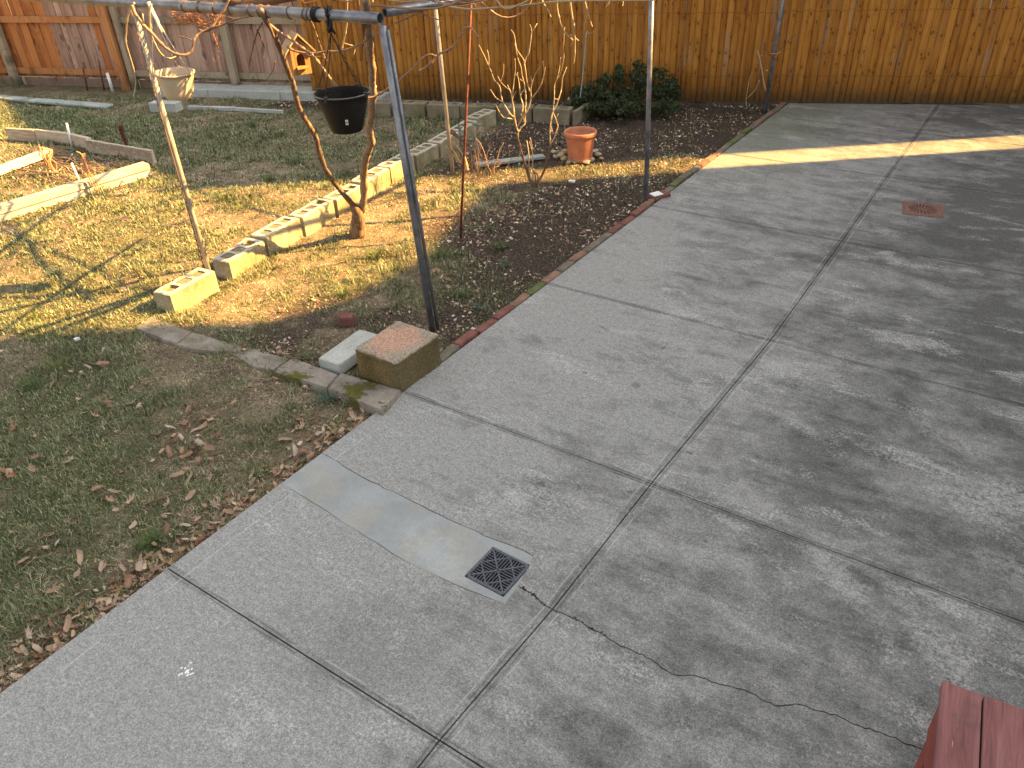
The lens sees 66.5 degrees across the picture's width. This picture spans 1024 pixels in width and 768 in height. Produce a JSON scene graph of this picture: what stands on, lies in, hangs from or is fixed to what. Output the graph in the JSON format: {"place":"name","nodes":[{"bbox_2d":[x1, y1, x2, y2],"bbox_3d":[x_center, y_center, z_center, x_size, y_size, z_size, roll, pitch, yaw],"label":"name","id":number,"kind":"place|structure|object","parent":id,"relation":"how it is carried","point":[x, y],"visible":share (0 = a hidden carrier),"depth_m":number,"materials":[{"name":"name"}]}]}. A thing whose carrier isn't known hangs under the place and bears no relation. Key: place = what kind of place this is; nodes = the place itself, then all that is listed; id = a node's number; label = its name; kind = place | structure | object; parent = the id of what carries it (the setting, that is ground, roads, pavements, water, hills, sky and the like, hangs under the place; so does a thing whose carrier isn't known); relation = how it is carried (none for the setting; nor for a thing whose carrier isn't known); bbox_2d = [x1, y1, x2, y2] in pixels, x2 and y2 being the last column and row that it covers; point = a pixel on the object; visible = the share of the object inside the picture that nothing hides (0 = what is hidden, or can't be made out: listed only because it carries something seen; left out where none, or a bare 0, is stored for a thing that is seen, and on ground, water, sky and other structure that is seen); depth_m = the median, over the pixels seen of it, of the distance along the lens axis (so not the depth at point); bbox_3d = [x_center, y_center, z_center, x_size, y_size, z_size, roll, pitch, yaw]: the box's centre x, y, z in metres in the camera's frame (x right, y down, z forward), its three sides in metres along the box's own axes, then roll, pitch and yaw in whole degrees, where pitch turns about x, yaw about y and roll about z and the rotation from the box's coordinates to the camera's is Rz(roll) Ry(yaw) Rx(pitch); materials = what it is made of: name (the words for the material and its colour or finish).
{"place":"outdoors","nodes":[
{"label":"outdoors","id":0,"kind":"place"},
{"bbox_2d":[0,33,796,692],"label":"lawn","id":1,"kind":"structure","parent":0,"point":[316,323],"depth_m":5.88,"materials":[{"name":"green plant"}]},
{"bbox_2d":[4,127,36,141],"bbox_3d":[-6.068,-3.088,9.669,0.452,0.153,0.048,8,35,15],"label":"timber","id":2,"kind":"object","parent":1,"relation":"on","point":[20,134],"visible":0.97,"depth_m":9.65,"materials":[{"name":"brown wood"}]},
{"bbox_2d":[0,95,41,102],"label":"plank","id":3,"kind":"object","parent":1,"relation":"on","point":[18,99],"visible":0.97,"depth_m":11.42,"materials":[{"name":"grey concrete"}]},
{"bbox_2d":[0,148,51,174],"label":"timber","id":4,"kind":"object","parent":1,"relation":"on","point":[22,161],"visible":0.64,"depth_m":8.72,"materials":[{"name":"beige wood"}]},
{"bbox_2d":[8,370,47,397],"bbox_3d":[-3.006,0.007,4.864,0.254,0.103,0.338,-27,41,-32],"label":"grass tuft","id":5,"kind":"object","parent":1,"relation":"on","point":[26,385],"visible":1,"depth_m":4.89,"materials":[{"name":"green plant"}]},
{"bbox_2d":[19,301,47,323],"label":"grass tuft","id":6,"kind":"object","parent":1,"relation":"on","point":[31,315],"visible":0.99,"depth_m":5.68,"materials":[{"name":"plant"}]},
{"bbox_2d":[37,145,58,172],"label":"dry stalk","id":7,"kind":"object","parent":1,"relation":"on","point":[49,165],"visible":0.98,"depth_m":8.42,"materials":[{"name":"beige plant"}]},
{"bbox_2d":[34,129,69,144],"bbox_3d":[-5.579,-3.006,9.513,0.592,0.154,0.048,12,36,21],"label":"timber","id":8,"kind":"object","parent":1,"relation":"on","point":[57,136],"visible":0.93,"depth_m":9.48,"materials":[{"name":"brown wood"}]},
{"bbox_2d":[35,346,73,375],"bbox_3d":[-2.935,-0.148,5.029,0.274,0.154,0.280,19,39,29],"label":"grass tuft","id":9,"kind":"object","parent":1,"relation":"on","point":[56,362],"visible":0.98,"depth_m":5.05,"materials":[{"name":"green plant"}]},
{"bbox_2d":[43,265,69,277],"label":"grass tuft","id":10,"kind":"object","parent":1,"relation":"on","point":[58,272],"visible":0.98,"depth_m":6.31,"materials":[{"name":"plant"}]},
{"bbox_2d":[65,123,72,146],"bbox_3d":[-5.292,-2.971,9.333,0.055,0.293,0.033,-22,38,-27],"label":"stake","id":11,"kind":"object","parent":1,"relation":"on","point":[69,135],"visible":0.77,"depth_m":9.32,"materials":[{"name":"white plastic"}]},
{"bbox_2d":[34,98,113,108],"bbox_3d":[-6.230,-3.985,11.090,1.330,0.034,0.173,11,36,19],"label":"plank","id":12,"kind":"object","parent":1,"relation":"on","point":[75,103],"visible":0.97,"depth_m":11.04,"materials":[{"name":"grey wood"}]},
{"bbox_2d":[0,161,150,221],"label":"timber edging","id":13,"kind":"object","parent":1,"relation":"on","point":[30,203],"visible":0.96,"depth_m":7.75,"materials":[{"name":"beige wood"}]},
{"bbox_2d":[71,163,79,179],"bbox_3d":[-4.543,-2.186,8.143,0.038,0.246,0.024,-22,38,-27],"label":"stake","id":14,"kind":"object","parent":1,"relation":"on","point":[75,172],"visible":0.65,"depth_m":8.12,"materials":[{"name":"white plastic"}]},
{"bbox_2d":[70,133,91,148],"bbox_3d":[-5.120,-2.881,9.295,0.421,0.153,0.048,20,39,30],"label":"timber","id":15,"kind":"object","parent":1,"relation":"on","point":[77,139],"visible":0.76,"depth_m":9.27,"materials":[{"name":"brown wood"}]},
{"bbox_2d":[82,67,87,90],"bbox_3d":[-6.466,-4.621,11.826,0.062,0.328,0.023,-18,37,-22],"label":"metal stake","id":16,"kind":"object","parent":1,"relation":"on","point":[85,79],"visible":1,"depth_m":11.82,"materials":[{"name":"metal"}]},
{"bbox_2d":[76,151,100,192],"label":"dry stalk","id":17,"kind":"object","parent":1,"relation":"on","point":[85,165],"visible":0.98,"depth_m":7.76,"materials":[{"name":"brown plant"}]},
{"bbox_2d":[98,65,104,89],"bbox_3d":[-6.188,-4.619,11.772,0.056,0.362,0.023,-17,36,-21],"label":"metal stake","id":18,"kind":"object","parent":1,"relation":"on","point":[101,77],"visible":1,"depth_m":11.77,"materials":[{"name":"metal"}]},
{"bbox_2d":[106,73,113,91],"bbox_3d":[-6.018,-4.513,11.684,0.044,0.270,0.043,19,39,29],"label":"drain pipe","id":19,"kind":"object","parent":1,"relation":"on","point":[110,82],"visible":1,"depth_m":11.67,"materials":[{"name":"white plastic"}]},
{"bbox_2d":[0,264,223,443],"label":"ground cover","id":20,"kind":"object","parent":1,"relation":"on","point":[44,310],"visible":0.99,"depth_m":5.66,"materials":[{"name":"green plant"}]},
{"bbox_2d":[113,205,124,213],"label":"grass tuft","id":21,"kind":"object","parent":1,"relation":"on","point":[121,209],"visible":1,"depth_m":7.46,"materials":[{"name":"plant"}]},
{"bbox_2d":[85,139,155,163],"bbox_3d":[-4.477,-2.658,8.916,1.126,0.152,0.045,15,38,25],"label":"timber","id":22,"kind":"object","parent":1,"relation":"on","point":[131,152],"visible":0.97,"depth_m":8.87,"materials":[{"name":"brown wood"}]},
{"bbox_2d":[118,124,127,145],"bbox_3d":[-4.519,-2.870,9.095,0.101,0.315,0.027,19,39,29],"label":"rusty bracket","id":23,"kind":"object","parent":1,"relation":"on","point":[121,131],"visible":0.78,"depth_m":9.07,"materials":[{"name":"metal"}]},
{"bbox_2d":[126,522,171,559],"bbox_3d":[-1.704,0.741,3.672,0.209,0.080,0.242,8,35,15],"label":"grass tuft","id":24,"kind":"object","parent":1,"relation":"on","point":[151,537],"visible":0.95,"depth_m":3.69,"materials":[{"name":"green plant"}]},
{"bbox_2d":[0,0,310,90],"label":"board fence","id":25,"kind":"object","parent":1,"relation":"on","point":[65,44],"visible":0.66,"depth_m":11.54,"materials":[{"name":"orange wood"}]},
{"bbox_2d":[148,100,182,112],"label":"concrete block","id":26,"kind":"object","parent":1,"relation":"on","point":[174,106],"depth_m":10.61,"materials":[{"name":"grey concrete"}]},
{"bbox_2d":[153,267,219,313],"bbox_3d":[-2.410,-0.678,5.800,0.174,0.200,0.451,14,37,23],"label":"cinder block","id":27,"kind":"object","parent":1,"relation":"on","point":[192,288],"depth_m":5.72,"materials":[{"name":"concrete"}]},
{"bbox_2d":[198,130,216,138],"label":"grass tuft","id":28,"kind":"object","parent":1,"relation":"on","point":[209,137],"visible":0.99,"depth_m":9.49,"materials":[{"name":"green plant"}]},
{"bbox_2d":[187,105,233,110],"bbox_3d":[-4.095,-3.751,10.617,0.704,0.052,0.062,6,34,12],"label":"stone strip","id":29,"kind":"object","parent":1,"relation":"on","point":[219,108],"visible":1,"depth_m":10.59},
{"bbox_2d":[201,186,235,202],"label":"grass tuft","id":30,"kind":"object","parent":1,"relation":"on","point":[232,192],"visible":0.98,"depth_m":7.64,"materials":[{"name":"plant"}]},
{"bbox_2d":[228,199,247,210],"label":"grass tuft","id":31,"kind":"object","parent":1,"relation":"on","point":[242,207],"visible":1,"depth_m":7.43,"materials":[{"name":"plant"}]},
{"bbox_2d":[212,238,267,279],"bbox_3d":[-2.180,-0.994,6.280,0.176,0.200,0.435,13,38,19],"label":"cinder block","id":32,"kind":"object","parent":1,"relation":"on","point":[245,254],"depth_m":6.19,"materials":[{"name":"concrete"}]},
{"bbox_2d":[244,115,258,127],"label":"grass tuft","id":33,"kind":"object","parent":1,"relation":"on","point":[251,122],"visible":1,"depth_m":9.77,"materials":[{"name":"green plant"}]},
{"bbox_2d":[224,460,285,485],"bbox_3d":[-1.339,0.473,4.110,0.244,0.070,0.246,9,35,16],"label":"grass tuft","id":34,"kind":"object","parent":1,"relation":"on","point":[247,470],"visible":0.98,"depth_m":4.13,"materials":[{"name":"plant"}]},
{"bbox_2d":[233,107,283,113],"bbox_3d":[-3.387,-3.651,10.422,0.765,0.047,0.052,10,35,18],"label":"stone strip","id":35,"kind":"object","parent":1,"relation":"on","point":[257,110],"visible":1,"depth_m":10.40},
{"bbox_2d":[258,170,277,184],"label":"grass tuft","id":36,"kind":"object","parent":1,"relation":"on","point":[270,179],"visible":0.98,"depth_m":8.01,"materials":[{"name":"green plant"}]},
{"bbox_2d":[136,317,401,415],"bbox_3d":[-1.649,-0.131,5.056,2.236,0.126,0.224,16,38,26],"label":"stone edging","id":37,"kind":"object","parent":1,"relation":"on","point":[371,398],"visible":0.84,"depth_m":4.85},
{"bbox_2d":[159,83,390,100],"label":"concrete kerb","id":38,"kind":"structure","parent":1,"relation":"on","point":[276,92],"depth_m":11.06,"materials":[{"name":"grey concrete"}]},
{"bbox_2d":[250,216,302,256],"bbox_3d":[-1.989,-1.246,6.622,0.176,0.200,0.438,13,37,22],"label":"cinder block","id":39,"kind":"object","parent":1,"relation":"on","point":[285,231],"depth_m":6.56,"materials":[{"name":"concrete"}]},
{"bbox_2d":[283,154,308,166],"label":"grass tuft","id":40,"kind":"object","parent":1,"relation":"on","point":[292,159],"visible":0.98,"depth_m":8.48,"materials":[{"name":"green plant"}]},
{"bbox_2d":[291,347,315,361],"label":"grass tuft","id":41,"kind":"object","parent":1,"relation":"on","point":[303,354],"visible":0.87,"depth_m":5.07,"materials":[{"name":"plant"}]},
{"bbox_2d":[288,198,335,235],"bbox_3d":[-1.775,-1.482,6.960,0.176,0.200,0.442,13,37,23],"label":"cinder block","id":42,"kind":"object","parent":1,"relation":"on","point":[316,215],"depth_m":6.89,"materials":[{"name":"concrete"}]},
{"bbox_2d":[306,389,340,408],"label":"grass tuft","id":43,"kind":"object","parent":1,"relation":"on","point":[327,399],"visible":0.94,"depth_m":4.66,"materials":[{"name":"green plant"}]},
{"bbox_2d":[0,97,651,664],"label":"leaf crumbs","id":44,"kind":"object","parent":1,"relation":"on","point":[214,301],"visible":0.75,"depth_m":6.15,"materials":[{"name":"brown plant"}]},
{"bbox_2d":[322,184,360,217],"bbox_3d":[-1.571,-1.708,7.312,0.181,0.200,0.437,14,36,20],"label":"cinder block","id":45,"kind":"object","parent":1,"relation":"on","point":[342,205],"depth_m":7.21,"materials":[{"name":"concrete"}]},
{"bbox_2d":[338,312,354,326],"bbox_3d":[-1.151,-0.446,5.431,0.103,0.084,0.074,3,37,4],"label":"brick","id":46,"kind":"object","parent":1,"relation":"on","point":[346,319],"visible":1,"depth_m":5.40,"materials":[{"name":"red brick"}]},
{"bbox_2d":[327,279,366,301],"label":"grass tuft","id":47,"kind":"object","parent":1,"relation":"on","point":[345,290],"visible":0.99,"depth_m":5.82,"materials":[{"name":"plant"}]},
{"bbox_2d":[319,329,376,374],"bbox_3d":[-1.037,-0.207,5.014,0.172,0.087,0.412,16,38,25],"label":"paver","id":48,"kind":"object","parent":1,"relation":"on","point":[339,358],"visible":0.73,"depth_m":4.92,"materials":[{"name":"grey concrete"}]},
{"bbox_2d":[5,132,696,570],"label":"twigs","id":49,"kind":"object","parent":1,"relation":"on","point":[61,148],"visible":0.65,"depth_m":8.46,"materials":[{"name":"wood"}]},
{"bbox_2d":[350,167,390,198],"bbox_3d":[-1.383,-1.959,7.655,0.178,0.200,0.438,15,38,22],"label":"cinder block","id":50,"kind":"object","parent":1,"relation":"on","point":[378,179],"depth_m":7.62,"materials":[{"name":"concrete"}]},
{"bbox_2d":[349,241,396,263],"bbox_3d":[-1.100,-1.078,6.335,0.478,0.163,0.476,3,34,8],"label":"grass tuft","id":51,"kind":"object","parent":1,"relation":"on","point":[377,253],"visible":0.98,"depth_m":6.37,"materials":[{"name":"green plant"}]},
{"bbox_2d":[366,100,392,116],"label":"cinder block","id":52,"kind":"object","parent":1,"relation":"on","point":[383,108],"depth_m":9.96,"materials":[{"name":"concrete"}]},
{"bbox_2d":[124,0,655,238],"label":"grape vine","id":53,"kind":"object","parent":1,"relation":"on","point":[358,229],"visible":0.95,"depth_m":4.79,"materials":[{"name":"brown plant"}]},
{"bbox_2d":[282,2,315,75],"bbox_3d":[-1.472,-2.390,5.255,0.210,0.566,0.160,-19,37,-23],"label":"birdhouse","id":54,"kind":"object","parent":53,"relation":"hanging from","point":[299,63],"visible":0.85,"depth_m":5.32,"materials":[{"name":"brown wood"}]},
{"bbox_2d":[4,99,775,361],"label":"mulch","id":55,"kind":"object","parent":1,"relation":"on","point":[481,249],"visible":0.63,"depth_m":7.24,"materials":[{"name":"brown plant"}]},
{"bbox_2d":[438,120,520,177],"bbox_3d":[-0.466,-2.546,8.244,0.801,0.389,1.521,-14,35,-17],"label":"dead plant","id":56,"kind":"object","parent":55,"relation":"on","point":[477,149],"visible":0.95,"depth_m":8.02,"materials":[{"name":"brown plant"}]},
{"bbox_2d":[377,154,414,184],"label":"cinder block","id":57,"kind":"object","parent":1,"relation":"on","point":[393,165],"depth_m":7.89,"materials":[{"name":"concrete"}]},
{"bbox_2d":[382,254,412,273],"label":"grass tuft","id":58,"kind":"object","parent":1,"relation":"on","point":[395,265],"visible":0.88,"depth_m":6.15,"materials":[{"name":"plant"}]},
{"bbox_2d":[355,321,440,392],"bbox_3d":[-0.695,-0.162,4.820,0.340,0.255,0.405,19,39,29],"label":"concrete block","id":59,"kind":"object","parent":1,"relation":"on","point":[401,356],"depth_m":4.71,"materials":[{"name":"beige concrete"}]},
{"bbox_2d":[23,0,784,332],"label":"pipe arbour","id":60,"kind":"object","parent":1,"relation":"on","point":[347,16],"visible":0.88,"depth_m":4.92,"materials":[{"name":"metal"}]},
{"bbox_2d":[146,1,194,100],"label":"hanging pot","id":61,"kind":"object","parent":60,"relation":"hanging from","point":[176,83],"visible":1,"depth_m":4.96,"materials":[{"name":"beige plastic"}]},
{"bbox_2d":[222,0,295,5],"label":"wooden pole","id":62,"kind":"object","parent":60,"relation":"on","point":[255,2],"visible":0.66,"depth_m":4.59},
{"bbox_2d":[309,5,370,134],"bbox_3d":[-0.991,-1.795,4.460,0.343,0.685,0.342,19,39,29],"label":"hanging pot","id":63,"kind":"object","parent":60,"relation":"hanging from","point":[343,108],"visible":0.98,"depth_m":4.50,"materials":[{"name":"black plastic"}]},
{"bbox_2d":[402,100,428,117],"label":"cinder block","id":64,"kind":"object","parent":1,"relation":"on","point":[412,108],"depth_m":9.86,"materials":[{"name":"concrete"}]},
{"bbox_2d":[410,143,438,170],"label":"cinder block","id":65,"kind":"object","parent":1,"relation":"on","point":[423,154],"depth_m":8.28,"materials":[{"name":"concrete"}]},
{"bbox_2d":[428,241,455,260],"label":"grass tuft","id":66,"kind":"object","parent":1,"relation":"on","point":[437,256],"visible":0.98,"depth_m":6.31,"materials":[{"name":"green plant"}]},
{"bbox_2d":[427,131,459,156],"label":"cinder block","id":67,"kind":"object","parent":1,"relation":"on","point":[440,139],"depth_m":8.57,"materials":[{"name":"concrete"}]},
{"bbox_2d":[426,101,462,118],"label":"cinder block","id":68,"kind":"object","parent":1,"relation":"on","point":[434,108],"depth_m":9.77,"materials":[{"name":"concrete"}]},
{"bbox_2d":[450,244,468,256],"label":"grass tuft","id":69,"kind":"object","parent":1,"relation":"on","point":[459,251],"visible":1,"depth_m":6.34,"materials":[{"name":"green plant"}]},
{"bbox_2d":[446,284,476,300],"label":"grass tuft","id":70,"kind":"object","parent":1,"relation":"on","point":[461,294],"visible":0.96,"depth_m":5.75,"materials":[{"name":"green plant"}]},
{"bbox_2d":[450,120,477,143],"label":"cinder block","id":71,"kind":"object","parent":1,"relation":"on","point":[470,131],"depth_m":8.97,"materials":[{"name":"concrete"}]},
{"bbox_2d":[459,3,471,237],"bbox_3d":[-0.361,-2.022,6.072,0.276,1.980,0.021,13,37,22],"label":"iron rod","id":72,"kind":"object","parent":1,"relation":"on","point":[466,109],"visible":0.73,"depth_m":6.04,"materials":[{"name":"brown metal"}]},
{"bbox_2d":[460,103,496,119],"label":"cinder block","id":73,"kind":"object","parent":1,"relation":"on","point":[474,107],"depth_m":9.67,"materials":[{"name":"concrete"}]},
{"bbox_2d":[467,109,495,131],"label":"cinder block","id":74,"kind":"object","parent":1,"relation":"on","point":[485,118],"depth_m":9.32,"materials":[{"name":"concrete"}]},
{"bbox_2d":[468,301,497,315],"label":"grass tuft","id":75,"kind":"object","parent":1,"relation":"on","point":[479,307],"visible":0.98,"depth_m":5.57,"materials":[{"name":"green plant"}]},
{"bbox_2d":[482,224,494,231],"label":"grass tuft","id":76,"kind":"object","parent":1,"relation":"on","point":[489,228],"visible":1,"depth_m":6.76,"materials":[{"name":"plant"}]},
{"bbox_2d":[481,238,509,252],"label":"grass tuft","id":77,"kind":"object","parent":1,"relation":"on","point":[500,245],"visible":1,"depth_m":6.42,"materials":[{"name":"green plant"}]},
{"bbox_2d":[499,257,512,267],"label":"grass tuft","id":78,"kind":"object","parent":1,"relation":"on","point":[504,264],"visible":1,"depth_m":6.14,"materials":[{"name":"green plant"}]},
{"bbox_2d":[473,154,545,167],"bbox_3d":[-0.026,-2.355,8.227,0.769,0.034,0.102,-11,34,-12],"label":"plank","id":79,"kind":"object","parent":1,"relation":"on","point":[535,157],"visible":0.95,"depth_m":8.21,"materials":[{"name":"grey wood"}]},
{"bbox_2d":[497,103,534,122],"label":"cinder block","id":80,"kind":"object","parent":1,"relation":"on","point":[509,106],"depth_m":9.55,"materials":[{"name":"concrete"}]},
{"bbox_2d":[479,24,566,186],"bbox_3d":[0.114,-2.551,7.264,0.802,1.458,0.508,-2,34,1],"label":"bare shrub","id":81,"kind":"object","parent":1,"relation":"on","point":[535,184],"visible":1,"depth_m":7.24,"materials":[{"name":"brown plant"}]},
{"bbox_2d":[533,104,572,124],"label":"cinder block","id":82,"kind":"object","parent":1,"relation":"on","point":[542,113],"depth_m":9.42,"materials":[{"name":"concrete"}]},
{"bbox_2d":[557,152,564,157],"bbox_3d":[0.525,-2.444,8.326,0.089,0.054,0.082,-13,27,4],"label":"stone","id":83,"kind":"object","parent":1,"relation":"on","point":[560,154],"visible":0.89,"depth_m":8.30,"materials":[{"name":"beige stone"}]},
{"bbox_2d":[560,155,567,160],"bbox_3d":[0.548,-2.382,8.240,0.073,0.047,0.078,-34,51,-19],"label":"stone","id":84,"kind":"object","parent":1,"relation":"on","point":[564,158],"visible":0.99,"depth_m":8.22,"materials":[{"name":"beige stone"}]},
{"bbox_2d":[567,159,577,163],"bbox_3d":[0.636,-2.325,8.147,0.134,0.044,0.107,-1,38,-13],"label":"stone","id":85,"kind":"object","parent":1,"relation":"on","point":[573,161],"visible":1,"depth_m":8.12,"materials":[{"name":"grey stone"}]},
{"bbox_2d":[564,126,596,163],"bbox_3d":[0.711,-2.490,8.145,0.346,0.306,0.346,19,39,29],"label":"flower pot","id":86,"kind":"object","parent":1,"relation":"on","point":[580,142],"visible":0.99,"depth_m":8.06,"materials":[{"name":"ceramic"}]},
{"bbox_2d":[579,32,586,97],"bbox_3d":[0.846,-3.772,9.251,0.020,0.705,0.179,15,37,24],"label":"bamboo stake","id":87,"kind":"object","parent":1,"relation":"on","point":[583,64],"visible":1,"depth_m":9.24,"materials":[{"name":"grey wood"}]},
{"bbox_2d":[572,89,608,125],"bbox_3d":[1.011,-3.450,9.748,0.040,0.204,1.179,15,37,24],"label":"cinder block","id":88,"kind":"object","parent":1,"relation":"on","point":[578,116],"visible":0.33,"depth_m":9.42,"materials":[{"name":"grey concrete"}]},
{"bbox_2d":[594,152,601,156],"bbox_3d":[0.913,-2.437,8.296,0.081,0.052,0.086,14,28,25],"label":"stone","id":89,"kind":"object","parent":1,"relation":"on","point":[597,154],"visible":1,"depth_m":8.27,"materials":[{"name":"beige stone"}]},
{"bbox_2d":[440,102,785,362],"bbox_3d":[1.467,-1.799,7.374,0.087,0.122,7.036,19,39,28],"label":"brick edging","id":90,"kind":"object","parent":1,"relation":"on","point":[466,338],"visible":0.52,"depth_m":6.29,"materials":[{"name":"red brick"}]},
{"bbox_2d":[567,59,683,117],"bbox_3d":[1.436,-3.599,9.543,1.468,0.590,1.135,19,39,29],"label":"evergreen bush","id":91,"kind":"object","parent":1,"relation":"on","point":[617,101],"visible":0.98,"depth_m":9.47,"materials":[{"name":"green plant"}]},
{"bbox_2d":[648,190,670,199],"bbox_3d":[1.359,-1.724,7.215,0.194,0.087,0.103,-19,40,-21],"label":"brick","id":92,"kind":"object","parent":1,"relation":"on","point":[661,194],"visible":0.7,"depth_m":7.18,"materials":[{"name":"brick"}]},
{"bbox_2d":[297,0,1023,103],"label":"picket fence","id":93,"kind":"object","parent":1,"relation":"on","point":[935,57],"visible":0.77,"depth_m":9.62,"materials":[{"name":"brown wood"}]},
{"bbox_2d":[746,35,794,106],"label":"rose canes","id":94,"kind":"object","parent":1,"relation":"on","point":[774,56],"visible":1,"depth_m":9.23,"materials":[{"name":"brown plant"}]},
{"bbox_2d":[0,92,1023,767],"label":"driveway","id":95,"kind":"structure","parent":0,"point":[722,456],"depth_m":3.66,"materials":[{"name":"concrete"}]},
{"bbox_2d":[467,548,528,596],"bbox_3d":[-0.062,0.840,3.469,0.209,0.036,0.209,20,40,30],"label":"drain grate","id":96,"kind":"object","parent":95,"relation":"on","point":[497,571],"visible":1,"depth_m":3.46,"materials":[{"name":"grey metal"}]},
{"bbox_2d":[902,201,943,217],"bbox_3d":[3.544,-1.509,6.732,0.319,0.009,0.319,11,36,19],"label":"drain plate","id":97,"kind":"object","parent":95,"relation":"on","point":[923,209],"visible":1,"depth_m":6.72,"materials":[{"name":"brown metal"}]},
{"bbox_2d":[914,681,1023,767],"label":"wooden step","id":98,"kind":"object","parent":95,"relation":"on","point":[967,728],"visible":1,"depth_m":2.17,"materials":[{"name":"red paint"}]},
{"bbox_2d":[6,0,1023,105],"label":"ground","id":99,"kind":"structure","parent":0,"point":[742,44],"depth_m":14.57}
]}

